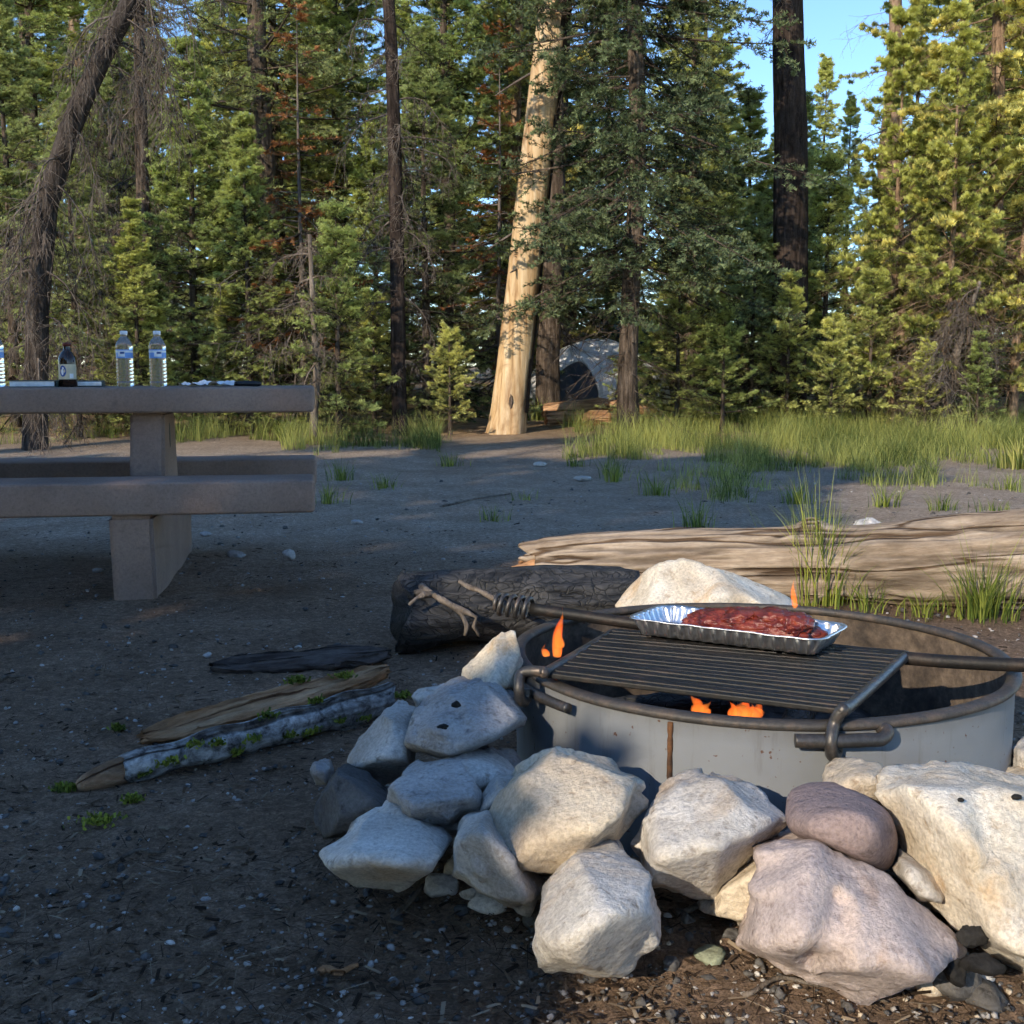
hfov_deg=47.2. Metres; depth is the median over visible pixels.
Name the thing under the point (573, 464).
grass tuft
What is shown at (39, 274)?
dead snag
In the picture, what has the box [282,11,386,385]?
fir tree
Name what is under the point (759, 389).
young fir
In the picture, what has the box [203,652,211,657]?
stone
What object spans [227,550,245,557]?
stone
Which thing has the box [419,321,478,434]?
young fir
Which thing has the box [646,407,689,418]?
rotten log
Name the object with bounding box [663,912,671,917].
stone
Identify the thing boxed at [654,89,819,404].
fir tree
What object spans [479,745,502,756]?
rock
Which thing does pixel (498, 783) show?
rock
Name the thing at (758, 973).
stone
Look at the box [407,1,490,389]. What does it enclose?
pine tree
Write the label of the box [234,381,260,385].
book
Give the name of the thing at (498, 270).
dead fir
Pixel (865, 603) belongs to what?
grass tuft
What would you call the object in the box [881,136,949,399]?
fir tree
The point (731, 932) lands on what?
stone
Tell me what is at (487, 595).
dry stick
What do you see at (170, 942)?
stone
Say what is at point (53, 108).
pine tree
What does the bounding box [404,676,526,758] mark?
rock
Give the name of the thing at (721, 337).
young fir
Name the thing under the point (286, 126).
pine tree
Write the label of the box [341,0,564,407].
fir tree
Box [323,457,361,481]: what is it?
grass tuft
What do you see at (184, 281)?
fir tree
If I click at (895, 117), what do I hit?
slender tree
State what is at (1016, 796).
charcoal lump
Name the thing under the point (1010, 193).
fir tree
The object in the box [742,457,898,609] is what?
grass tuft
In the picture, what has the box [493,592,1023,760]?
cooking grate
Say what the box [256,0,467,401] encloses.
fir tree
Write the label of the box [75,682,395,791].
lichen log
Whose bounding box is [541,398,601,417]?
rotten log
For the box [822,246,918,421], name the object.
young fir
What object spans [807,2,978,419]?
young pine
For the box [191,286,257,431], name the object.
young fir
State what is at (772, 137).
fir tree
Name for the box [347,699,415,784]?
rock
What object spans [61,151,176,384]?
fir tree
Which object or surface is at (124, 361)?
water bottle
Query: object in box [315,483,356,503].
grass tuft
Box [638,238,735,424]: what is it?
young fir
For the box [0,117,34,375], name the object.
fir tree
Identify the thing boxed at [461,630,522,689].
rock
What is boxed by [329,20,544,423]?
fir tree
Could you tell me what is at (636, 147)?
tall fir
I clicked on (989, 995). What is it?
stone
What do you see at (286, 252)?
young fir
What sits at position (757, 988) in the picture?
fallen twig
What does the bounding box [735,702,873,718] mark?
ash bed
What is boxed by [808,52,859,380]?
fir tree
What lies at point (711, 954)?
stone
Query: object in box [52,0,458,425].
tall fir
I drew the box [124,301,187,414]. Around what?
young fir
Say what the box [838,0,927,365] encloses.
tall pine
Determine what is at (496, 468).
ground
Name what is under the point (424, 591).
dead root
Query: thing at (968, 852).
rock
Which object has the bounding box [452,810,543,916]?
rock
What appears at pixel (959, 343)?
dead sapling
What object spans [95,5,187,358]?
pine tree
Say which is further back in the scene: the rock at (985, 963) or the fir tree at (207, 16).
the fir tree at (207, 16)
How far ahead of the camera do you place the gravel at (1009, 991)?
1.49 m
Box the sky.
[0,0,1021,365]
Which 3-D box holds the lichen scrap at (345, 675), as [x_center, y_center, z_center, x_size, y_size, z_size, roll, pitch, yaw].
[-0.424,0.406,2.937,0.081,0.026,0.042,0,7,0]
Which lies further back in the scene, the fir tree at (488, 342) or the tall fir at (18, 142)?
the tall fir at (18, 142)
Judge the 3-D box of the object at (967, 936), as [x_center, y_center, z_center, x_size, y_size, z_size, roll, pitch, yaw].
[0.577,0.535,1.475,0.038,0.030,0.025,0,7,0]
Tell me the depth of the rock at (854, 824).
1.52 m
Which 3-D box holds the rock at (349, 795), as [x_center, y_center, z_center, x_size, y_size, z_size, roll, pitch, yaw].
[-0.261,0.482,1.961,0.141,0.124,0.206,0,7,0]
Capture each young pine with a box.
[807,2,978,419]
[840,0,1023,428]
[908,0,1023,428]
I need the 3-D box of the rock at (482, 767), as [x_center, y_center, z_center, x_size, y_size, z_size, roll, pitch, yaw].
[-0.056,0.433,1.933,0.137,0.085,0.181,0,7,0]
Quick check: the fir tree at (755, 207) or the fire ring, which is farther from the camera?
the fir tree at (755, 207)
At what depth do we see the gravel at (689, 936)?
1.49 m
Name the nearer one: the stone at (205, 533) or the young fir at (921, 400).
the stone at (205, 533)
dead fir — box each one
[182,0,421,433]
[407,19,618,407]
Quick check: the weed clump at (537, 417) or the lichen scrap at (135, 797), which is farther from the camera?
the weed clump at (537, 417)
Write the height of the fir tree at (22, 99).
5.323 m
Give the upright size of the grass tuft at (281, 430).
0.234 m
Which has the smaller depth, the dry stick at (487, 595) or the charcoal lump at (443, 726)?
the charcoal lump at (443, 726)
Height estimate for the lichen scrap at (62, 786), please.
0.027 m
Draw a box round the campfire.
[544,597,796,716]
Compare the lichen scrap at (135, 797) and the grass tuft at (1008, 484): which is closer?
the lichen scrap at (135, 797)
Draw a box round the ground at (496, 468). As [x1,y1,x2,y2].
[0,366,1023,1023]
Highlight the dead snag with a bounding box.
[0,0,239,457]
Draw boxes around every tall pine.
[7,0,188,379]
[246,0,397,300]
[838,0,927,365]
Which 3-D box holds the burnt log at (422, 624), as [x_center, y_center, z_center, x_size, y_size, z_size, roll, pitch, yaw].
[0.018,0.288,3.561,0.776,0.246,0.278,-1,7,-15]
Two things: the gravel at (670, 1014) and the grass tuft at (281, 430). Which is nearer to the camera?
the gravel at (670, 1014)
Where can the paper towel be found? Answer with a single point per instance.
(226, 382)
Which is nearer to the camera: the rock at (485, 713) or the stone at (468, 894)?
the stone at (468, 894)
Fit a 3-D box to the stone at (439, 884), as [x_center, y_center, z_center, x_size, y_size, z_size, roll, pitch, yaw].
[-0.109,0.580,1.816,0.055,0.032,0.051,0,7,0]
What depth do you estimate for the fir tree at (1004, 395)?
22.20 m
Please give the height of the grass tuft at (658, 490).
0.216 m
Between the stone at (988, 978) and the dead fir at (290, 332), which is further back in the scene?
the dead fir at (290, 332)
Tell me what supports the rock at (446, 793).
on the rock at (387, 845)
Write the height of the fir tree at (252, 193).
3.610 m
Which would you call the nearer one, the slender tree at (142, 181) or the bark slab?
the bark slab
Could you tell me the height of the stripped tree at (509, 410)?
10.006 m
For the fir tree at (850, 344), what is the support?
on the ground at (496, 468)
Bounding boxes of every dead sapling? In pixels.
[258,234,368,439]
[881,271,1023,436]
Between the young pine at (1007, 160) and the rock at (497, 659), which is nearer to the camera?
the rock at (497, 659)
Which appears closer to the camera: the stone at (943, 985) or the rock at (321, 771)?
the stone at (943, 985)
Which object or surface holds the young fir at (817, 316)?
on the ground at (496, 468)
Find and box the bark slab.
[208,644,392,673]
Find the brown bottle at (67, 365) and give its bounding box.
[58,342,77,386]
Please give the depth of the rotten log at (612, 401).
14.51 m
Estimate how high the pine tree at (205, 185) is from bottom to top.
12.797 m
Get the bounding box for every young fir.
[5,307,63,385]
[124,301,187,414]
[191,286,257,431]
[253,248,353,428]
[278,197,399,436]
[341,292,415,431]
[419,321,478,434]
[594,311,660,425]
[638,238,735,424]
[677,294,779,432]
[740,268,827,423]
[753,307,769,393]
[755,147,888,413]
[797,309,864,424]
[806,302,850,406]
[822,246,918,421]
[892,335,968,428]
[947,329,1006,433]
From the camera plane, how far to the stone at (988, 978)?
1.53 m
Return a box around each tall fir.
[0,0,109,347]
[0,8,61,349]
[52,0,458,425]
[453,0,682,403]
[460,0,852,438]
[938,5,1020,382]
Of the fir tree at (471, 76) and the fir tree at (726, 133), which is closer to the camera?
the fir tree at (471, 76)
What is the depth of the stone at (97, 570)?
4.75 m
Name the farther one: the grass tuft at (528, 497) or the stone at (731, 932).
the grass tuft at (528, 497)
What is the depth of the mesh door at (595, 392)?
17.96 m
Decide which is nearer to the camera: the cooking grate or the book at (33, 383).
the cooking grate
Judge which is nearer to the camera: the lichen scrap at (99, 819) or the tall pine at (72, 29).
the lichen scrap at (99, 819)
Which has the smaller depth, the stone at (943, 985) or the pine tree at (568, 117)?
the stone at (943, 985)
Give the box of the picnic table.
[0,385,316,600]
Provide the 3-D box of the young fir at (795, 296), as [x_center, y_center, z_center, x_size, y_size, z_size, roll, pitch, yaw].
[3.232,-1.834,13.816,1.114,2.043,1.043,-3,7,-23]
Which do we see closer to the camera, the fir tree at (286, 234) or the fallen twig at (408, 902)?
the fallen twig at (408, 902)
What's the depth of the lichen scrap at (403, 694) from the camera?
2.96 m
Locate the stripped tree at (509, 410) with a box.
[485,0,571,434]
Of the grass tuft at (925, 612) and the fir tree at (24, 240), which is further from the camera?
the fir tree at (24, 240)
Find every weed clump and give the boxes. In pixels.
[527,396,555,420]
[685,400,732,421]
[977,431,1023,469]
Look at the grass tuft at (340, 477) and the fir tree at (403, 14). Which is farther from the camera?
the fir tree at (403, 14)
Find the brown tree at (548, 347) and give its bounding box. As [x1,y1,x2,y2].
[535,89,564,414]
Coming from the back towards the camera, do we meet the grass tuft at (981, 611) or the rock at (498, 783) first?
the grass tuft at (981, 611)
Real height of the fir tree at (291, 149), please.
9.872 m
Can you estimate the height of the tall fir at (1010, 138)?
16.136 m
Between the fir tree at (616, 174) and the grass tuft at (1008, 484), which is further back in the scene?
the fir tree at (616, 174)
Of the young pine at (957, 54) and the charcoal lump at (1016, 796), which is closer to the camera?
the charcoal lump at (1016, 796)
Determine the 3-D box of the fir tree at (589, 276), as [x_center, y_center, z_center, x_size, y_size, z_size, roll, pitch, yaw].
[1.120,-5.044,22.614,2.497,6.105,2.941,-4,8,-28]
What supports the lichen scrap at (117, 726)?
on the ground at (496, 468)
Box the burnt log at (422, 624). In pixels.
[390,565,639,653]
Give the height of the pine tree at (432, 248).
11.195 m
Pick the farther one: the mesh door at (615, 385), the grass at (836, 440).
the mesh door at (615, 385)
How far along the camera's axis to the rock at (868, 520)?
4.46 m
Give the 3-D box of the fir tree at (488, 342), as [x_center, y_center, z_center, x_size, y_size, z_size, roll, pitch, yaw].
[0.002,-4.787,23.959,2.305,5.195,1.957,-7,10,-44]
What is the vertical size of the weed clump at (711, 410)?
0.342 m
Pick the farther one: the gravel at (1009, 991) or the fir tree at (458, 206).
the fir tree at (458, 206)
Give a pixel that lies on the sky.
(824, 20)
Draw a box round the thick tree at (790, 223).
[755,0,819,419]
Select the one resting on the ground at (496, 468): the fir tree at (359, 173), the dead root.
the fir tree at (359, 173)
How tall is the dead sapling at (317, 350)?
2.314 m
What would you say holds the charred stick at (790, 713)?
on the ash bed
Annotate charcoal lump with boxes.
[436,724,448,729]
[451,700,460,707]
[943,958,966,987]
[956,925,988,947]
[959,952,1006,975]
[1011,794,1021,799]
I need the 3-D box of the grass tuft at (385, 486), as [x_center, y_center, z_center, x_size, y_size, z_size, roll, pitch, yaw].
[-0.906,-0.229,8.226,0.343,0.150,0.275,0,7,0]
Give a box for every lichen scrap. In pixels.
[45,780,76,792]
[63,810,127,830]
[106,721,125,731]
[119,791,145,804]
[283,674,311,684]
[327,670,357,679]
[395,689,411,699]
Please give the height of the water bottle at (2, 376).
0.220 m
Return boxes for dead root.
[408,583,479,635]
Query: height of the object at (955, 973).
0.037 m
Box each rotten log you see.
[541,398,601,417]
[544,410,611,425]
[596,397,648,414]
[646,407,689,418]
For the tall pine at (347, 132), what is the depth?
30.83 m
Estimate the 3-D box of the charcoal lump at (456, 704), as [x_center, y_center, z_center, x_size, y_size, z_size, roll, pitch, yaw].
[-0.092,0.317,1.932,0.016,0.013,0.013,0,7,0]
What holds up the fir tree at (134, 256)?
on the ground at (496, 468)
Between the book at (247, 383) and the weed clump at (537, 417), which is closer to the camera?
the book at (247, 383)
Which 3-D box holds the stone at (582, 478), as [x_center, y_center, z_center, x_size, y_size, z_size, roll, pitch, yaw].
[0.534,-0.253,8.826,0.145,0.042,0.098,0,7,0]
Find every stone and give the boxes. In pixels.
[92,568,103,572]
[164,940,174,944]
[200,531,211,535]
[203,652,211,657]
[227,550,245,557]
[282,549,295,559]
[351,519,362,524]
[423,873,458,897]
[443,855,457,879]
[459,887,476,899]
[467,892,506,914]
[522,905,539,933]
[533,462,546,466]
[573,475,591,480]
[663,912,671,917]
[663,956,679,971]
[680,910,695,923]
[693,944,725,965]
[722,927,737,938]
[754,971,760,976]
[915,982,941,996]
[917,900,936,912]
[933,971,981,1001]
[965,977,1009,1013]
[980,975,994,981]
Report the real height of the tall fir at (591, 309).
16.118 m
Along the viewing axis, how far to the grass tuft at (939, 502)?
6.86 m
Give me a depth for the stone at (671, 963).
1.56 m
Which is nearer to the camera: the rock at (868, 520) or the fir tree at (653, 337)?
the rock at (868, 520)
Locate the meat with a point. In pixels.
(772, 620)
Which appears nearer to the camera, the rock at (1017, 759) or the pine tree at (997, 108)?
the rock at (1017, 759)
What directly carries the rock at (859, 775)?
on the rock at (968, 852)
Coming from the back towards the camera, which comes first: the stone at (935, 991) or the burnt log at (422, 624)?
the burnt log at (422, 624)
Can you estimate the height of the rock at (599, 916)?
0.164 m
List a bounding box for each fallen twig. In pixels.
[107,848,165,866]
[317,963,358,975]
[390,882,424,917]
[440,493,510,506]
[741,975,822,997]
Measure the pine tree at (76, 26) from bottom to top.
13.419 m
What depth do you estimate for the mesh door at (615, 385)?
18.03 m
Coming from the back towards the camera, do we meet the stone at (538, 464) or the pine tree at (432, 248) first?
the pine tree at (432, 248)
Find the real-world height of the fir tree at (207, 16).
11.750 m
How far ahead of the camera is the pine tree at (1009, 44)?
17.11 m
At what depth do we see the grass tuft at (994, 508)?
6.74 m
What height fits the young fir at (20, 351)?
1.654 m
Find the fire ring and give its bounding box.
[517,603,1022,870]
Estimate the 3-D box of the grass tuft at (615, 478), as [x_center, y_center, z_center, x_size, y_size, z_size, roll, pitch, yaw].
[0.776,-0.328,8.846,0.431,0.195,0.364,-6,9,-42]
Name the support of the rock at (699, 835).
on the rock at (731, 900)
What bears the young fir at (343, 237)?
on the ground at (496, 468)
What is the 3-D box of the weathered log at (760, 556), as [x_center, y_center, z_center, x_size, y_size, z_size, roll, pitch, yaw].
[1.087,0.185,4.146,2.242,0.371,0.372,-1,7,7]
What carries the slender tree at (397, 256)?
on the ground at (496, 468)
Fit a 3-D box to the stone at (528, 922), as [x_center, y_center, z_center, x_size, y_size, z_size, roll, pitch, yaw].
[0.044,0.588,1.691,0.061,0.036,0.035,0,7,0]
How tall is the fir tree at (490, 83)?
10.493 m
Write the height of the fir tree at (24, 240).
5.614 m
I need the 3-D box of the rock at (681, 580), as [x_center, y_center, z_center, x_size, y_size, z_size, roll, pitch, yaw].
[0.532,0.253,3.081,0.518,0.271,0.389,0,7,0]
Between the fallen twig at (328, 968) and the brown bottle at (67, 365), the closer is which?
the fallen twig at (328, 968)
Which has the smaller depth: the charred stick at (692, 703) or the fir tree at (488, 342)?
the charred stick at (692, 703)
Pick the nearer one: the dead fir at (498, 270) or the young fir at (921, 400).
the young fir at (921, 400)
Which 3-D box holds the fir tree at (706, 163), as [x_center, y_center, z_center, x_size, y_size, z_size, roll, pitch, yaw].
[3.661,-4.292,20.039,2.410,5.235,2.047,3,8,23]
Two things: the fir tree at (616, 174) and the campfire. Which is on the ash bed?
the campfire
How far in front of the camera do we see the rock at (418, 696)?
2.19 m
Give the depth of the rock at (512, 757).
2.02 m
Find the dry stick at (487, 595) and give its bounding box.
[458,580,498,600]
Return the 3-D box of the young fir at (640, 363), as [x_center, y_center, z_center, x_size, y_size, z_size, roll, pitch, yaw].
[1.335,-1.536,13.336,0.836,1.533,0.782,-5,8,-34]
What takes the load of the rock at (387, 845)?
on the ground at (496, 468)
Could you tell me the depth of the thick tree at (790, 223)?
14.25 m
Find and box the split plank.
[136,664,392,744]
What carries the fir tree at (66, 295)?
on the ground at (496, 468)
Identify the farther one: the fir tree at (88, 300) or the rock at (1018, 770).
the fir tree at (88, 300)
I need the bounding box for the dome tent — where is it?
[529,338,670,404]
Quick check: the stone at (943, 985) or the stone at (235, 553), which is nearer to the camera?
the stone at (943, 985)
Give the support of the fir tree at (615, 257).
on the ground at (496, 468)
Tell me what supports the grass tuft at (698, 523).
on the ground at (496, 468)
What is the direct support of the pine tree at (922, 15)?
on the ground at (496, 468)
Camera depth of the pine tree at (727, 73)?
21.40 m
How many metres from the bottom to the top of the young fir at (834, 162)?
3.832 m
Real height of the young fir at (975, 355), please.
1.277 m
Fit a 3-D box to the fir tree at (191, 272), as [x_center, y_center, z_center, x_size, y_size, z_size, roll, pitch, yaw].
[-3.671,-3.004,13.284,1.867,4.565,2.199,-3,7,-23]
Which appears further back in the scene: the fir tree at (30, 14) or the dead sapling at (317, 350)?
the fir tree at (30, 14)
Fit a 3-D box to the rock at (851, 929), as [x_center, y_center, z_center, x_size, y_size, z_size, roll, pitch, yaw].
[0.439,0.529,1.532,0.296,0.227,0.325,0,7,0]
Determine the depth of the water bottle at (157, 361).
4.61 m
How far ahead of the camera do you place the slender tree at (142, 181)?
14.56 m
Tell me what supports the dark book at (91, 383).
on the picnic table
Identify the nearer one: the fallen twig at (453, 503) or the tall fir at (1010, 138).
the fallen twig at (453, 503)
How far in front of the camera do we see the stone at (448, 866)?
1.84 m
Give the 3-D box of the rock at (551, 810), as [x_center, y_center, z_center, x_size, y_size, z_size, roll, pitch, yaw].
[0.071,0.440,1.706,0.248,0.176,0.313,0,7,0]
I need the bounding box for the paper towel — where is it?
[179,380,235,384]
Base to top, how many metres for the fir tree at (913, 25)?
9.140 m
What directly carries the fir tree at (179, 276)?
on the ground at (496, 468)
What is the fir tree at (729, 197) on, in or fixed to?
on the ground at (496, 468)
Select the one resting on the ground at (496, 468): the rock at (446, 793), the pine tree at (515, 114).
the pine tree at (515, 114)
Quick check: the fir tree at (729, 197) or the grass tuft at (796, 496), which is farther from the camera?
the fir tree at (729, 197)
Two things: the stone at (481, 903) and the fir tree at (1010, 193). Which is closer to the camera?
the stone at (481, 903)
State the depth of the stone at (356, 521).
6.25 m
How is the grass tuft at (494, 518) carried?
on the ground at (496, 468)
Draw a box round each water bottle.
[0,339,5,386]
[115,331,133,386]
[148,331,166,386]
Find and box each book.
[9,380,59,386]
[77,380,104,386]
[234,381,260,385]
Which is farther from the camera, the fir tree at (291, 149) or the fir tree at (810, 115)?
the fir tree at (810, 115)
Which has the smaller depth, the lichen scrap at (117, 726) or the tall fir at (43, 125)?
the lichen scrap at (117, 726)
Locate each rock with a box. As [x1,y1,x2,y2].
[310,758,333,784]
[314,763,387,838]
[319,800,452,891]
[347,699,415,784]
[387,755,482,835]
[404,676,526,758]
[411,683,444,706]
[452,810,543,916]
[456,749,514,792]
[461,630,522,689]
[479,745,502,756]
[479,771,513,811]
[489,746,648,876]
[498,748,521,767]
[532,839,660,977]
[614,839,623,848]
[615,558,798,606]
[630,768,786,899]
[699,858,755,925]
[735,828,966,1005]
[785,782,897,870]
[822,757,883,806]
[853,517,879,524]
[874,761,1023,972]
[892,849,944,903]
[1006,766,1023,776]
[1011,736,1023,767]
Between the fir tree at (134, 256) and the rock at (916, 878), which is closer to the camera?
the rock at (916, 878)
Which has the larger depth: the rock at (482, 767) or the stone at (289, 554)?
the stone at (289, 554)
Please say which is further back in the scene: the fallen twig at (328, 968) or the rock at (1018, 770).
the rock at (1018, 770)
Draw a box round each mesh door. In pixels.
[560,359,600,400]
[613,365,664,403]
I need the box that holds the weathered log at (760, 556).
[511,508,1023,609]
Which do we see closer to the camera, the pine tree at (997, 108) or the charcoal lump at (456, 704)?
the charcoal lump at (456, 704)
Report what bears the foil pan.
on the cooking grate
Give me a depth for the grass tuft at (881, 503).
7.11 m
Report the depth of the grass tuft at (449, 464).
9.80 m
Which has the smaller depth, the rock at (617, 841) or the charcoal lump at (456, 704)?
the rock at (617, 841)
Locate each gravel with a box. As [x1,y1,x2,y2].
[0,478,1021,1023]
[511,925,1023,1023]
[518,940,1023,1023]
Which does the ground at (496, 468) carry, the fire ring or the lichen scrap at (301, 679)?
the fire ring
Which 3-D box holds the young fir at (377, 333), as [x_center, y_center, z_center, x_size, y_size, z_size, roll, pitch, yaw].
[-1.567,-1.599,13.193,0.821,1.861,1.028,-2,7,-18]
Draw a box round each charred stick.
[615,692,738,714]
[781,708,817,718]
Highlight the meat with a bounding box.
[681,606,827,637]
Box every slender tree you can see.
[67,0,217,420]
[323,0,471,435]
[845,106,951,411]
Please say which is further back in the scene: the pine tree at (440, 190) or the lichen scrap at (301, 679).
the pine tree at (440, 190)
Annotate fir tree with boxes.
[0,0,111,433]
[0,0,139,373]
[0,99,152,443]
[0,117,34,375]
[0,165,61,375]
[20,0,209,385]
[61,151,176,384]
[79,36,214,384]
[91,196,199,435]
[105,34,279,429]
[160,0,289,377]
[161,0,410,407]
[162,193,198,371]
[167,111,328,434]
[243,157,361,384]
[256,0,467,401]
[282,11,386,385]
[321,102,436,413]
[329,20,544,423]
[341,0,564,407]
[349,0,482,393]
[411,118,488,368]
[415,0,596,399]
[460,19,600,389]
[461,193,537,391]
[534,87,649,365]
[573,0,664,320]
[587,0,811,408]
[598,195,644,308]
[638,144,722,398]
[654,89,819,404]
[663,106,771,397]
[695,191,809,420]
[697,85,737,380]
[742,126,806,366]
[755,148,861,398]
[761,89,854,387]
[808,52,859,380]
[821,89,873,358]
[826,112,993,406]
[828,178,914,400]
[839,0,957,388]
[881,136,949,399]
[919,0,1023,399]
[971,189,1023,396]
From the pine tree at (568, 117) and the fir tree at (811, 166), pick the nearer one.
the fir tree at (811, 166)
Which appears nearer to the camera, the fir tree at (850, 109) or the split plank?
the split plank
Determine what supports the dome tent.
on the ground at (496, 468)
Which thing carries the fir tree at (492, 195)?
on the ground at (496, 468)
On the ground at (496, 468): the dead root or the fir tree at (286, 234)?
the fir tree at (286, 234)
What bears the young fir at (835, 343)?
on the ground at (496, 468)
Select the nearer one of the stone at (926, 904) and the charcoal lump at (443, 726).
the stone at (926, 904)
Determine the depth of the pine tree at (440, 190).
42.22 m
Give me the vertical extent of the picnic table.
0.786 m
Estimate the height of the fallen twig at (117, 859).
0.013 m
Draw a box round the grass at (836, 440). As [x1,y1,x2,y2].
[0,388,1023,502]
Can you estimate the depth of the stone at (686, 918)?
1.66 m
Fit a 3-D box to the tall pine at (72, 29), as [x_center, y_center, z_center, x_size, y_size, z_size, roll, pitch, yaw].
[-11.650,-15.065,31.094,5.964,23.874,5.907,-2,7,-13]
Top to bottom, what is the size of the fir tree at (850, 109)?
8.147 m
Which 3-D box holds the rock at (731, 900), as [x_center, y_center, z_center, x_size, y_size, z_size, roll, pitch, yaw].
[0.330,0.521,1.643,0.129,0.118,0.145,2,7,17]
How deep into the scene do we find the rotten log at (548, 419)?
14.03 m
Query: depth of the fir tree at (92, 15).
15.79 m
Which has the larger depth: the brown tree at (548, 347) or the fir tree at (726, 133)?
the fir tree at (726, 133)
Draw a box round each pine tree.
[9,1,91,316]
[29,0,207,350]
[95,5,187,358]
[179,1,355,324]
[184,41,225,327]
[303,3,383,338]
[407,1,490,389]
[414,0,601,384]
[414,35,476,339]
[434,99,485,374]
[462,4,587,319]
[642,0,759,396]
[850,0,1023,426]
[854,0,1023,410]
[1003,41,1023,360]
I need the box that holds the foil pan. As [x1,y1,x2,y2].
[630,605,846,654]
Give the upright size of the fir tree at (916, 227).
4.548 m
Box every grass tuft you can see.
[270,422,297,439]
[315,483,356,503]
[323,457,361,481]
[367,471,401,489]
[436,452,471,467]
[479,501,512,521]
[505,489,550,500]
[562,449,591,467]
[598,458,646,482]
[629,469,685,497]
[672,494,724,527]
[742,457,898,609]
[768,474,821,504]
[834,568,930,615]
[867,479,910,508]
[873,585,963,621]
[910,516,1023,624]
[921,491,968,512]
[972,497,1021,511]
[989,471,1023,490]

